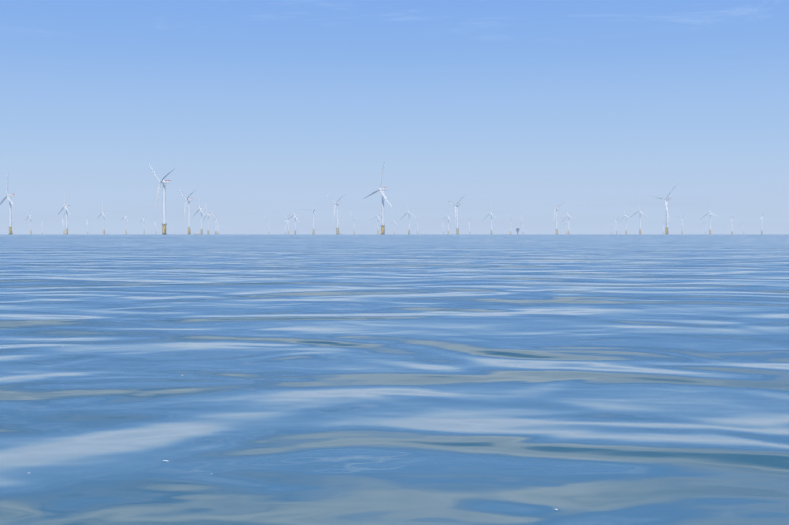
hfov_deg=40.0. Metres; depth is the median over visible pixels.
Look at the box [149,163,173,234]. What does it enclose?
wind turbine
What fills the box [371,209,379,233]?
wind turbine
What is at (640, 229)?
wind turbine
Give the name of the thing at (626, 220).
wind turbine
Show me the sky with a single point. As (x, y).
(258, 109)
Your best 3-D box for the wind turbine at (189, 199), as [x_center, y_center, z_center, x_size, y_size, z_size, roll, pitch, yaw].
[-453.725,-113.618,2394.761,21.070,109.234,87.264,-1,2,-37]
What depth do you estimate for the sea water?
5.06 m
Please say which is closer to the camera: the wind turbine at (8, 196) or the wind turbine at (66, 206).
the wind turbine at (8, 196)
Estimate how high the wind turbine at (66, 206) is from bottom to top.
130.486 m
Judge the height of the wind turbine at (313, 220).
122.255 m
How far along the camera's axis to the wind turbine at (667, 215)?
2392.46 m
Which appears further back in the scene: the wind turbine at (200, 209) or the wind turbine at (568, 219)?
the wind turbine at (568, 219)
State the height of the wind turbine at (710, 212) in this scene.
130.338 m
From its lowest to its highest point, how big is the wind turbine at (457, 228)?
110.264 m
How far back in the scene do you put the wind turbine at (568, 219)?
4368.91 m
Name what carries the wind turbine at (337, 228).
on the sea water
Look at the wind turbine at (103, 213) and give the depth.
3824.68 m
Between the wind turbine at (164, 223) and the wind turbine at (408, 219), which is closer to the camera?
the wind turbine at (164, 223)
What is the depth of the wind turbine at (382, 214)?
1846.40 m
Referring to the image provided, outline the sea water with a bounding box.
[0,234,788,524]
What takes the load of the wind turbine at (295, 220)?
on the sea water
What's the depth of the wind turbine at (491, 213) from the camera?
3963.74 m
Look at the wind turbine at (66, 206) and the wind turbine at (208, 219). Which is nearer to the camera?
the wind turbine at (66, 206)
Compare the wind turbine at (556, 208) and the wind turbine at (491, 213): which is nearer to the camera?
the wind turbine at (556, 208)
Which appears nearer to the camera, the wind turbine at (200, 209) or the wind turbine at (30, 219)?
the wind turbine at (200, 209)
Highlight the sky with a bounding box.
[0,0,788,233]
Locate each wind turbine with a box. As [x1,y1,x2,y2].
[0,171,14,233]
[25,205,32,233]
[58,194,69,233]
[97,202,106,233]
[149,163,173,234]
[179,188,193,233]
[194,199,204,233]
[202,202,212,233]
[288,204,298,233]
[300,206,318,233]
[327,194,342,233]
[363,162,391,234]
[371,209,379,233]
[400,203,413,233]
[450,196,463,233]
[482,212,496,233]
[551,204,560,233]
[564,203,575,233]
[619,204,627,233]
[628,210,646,233]
[649,187,674,233]
[702,211,717,233]

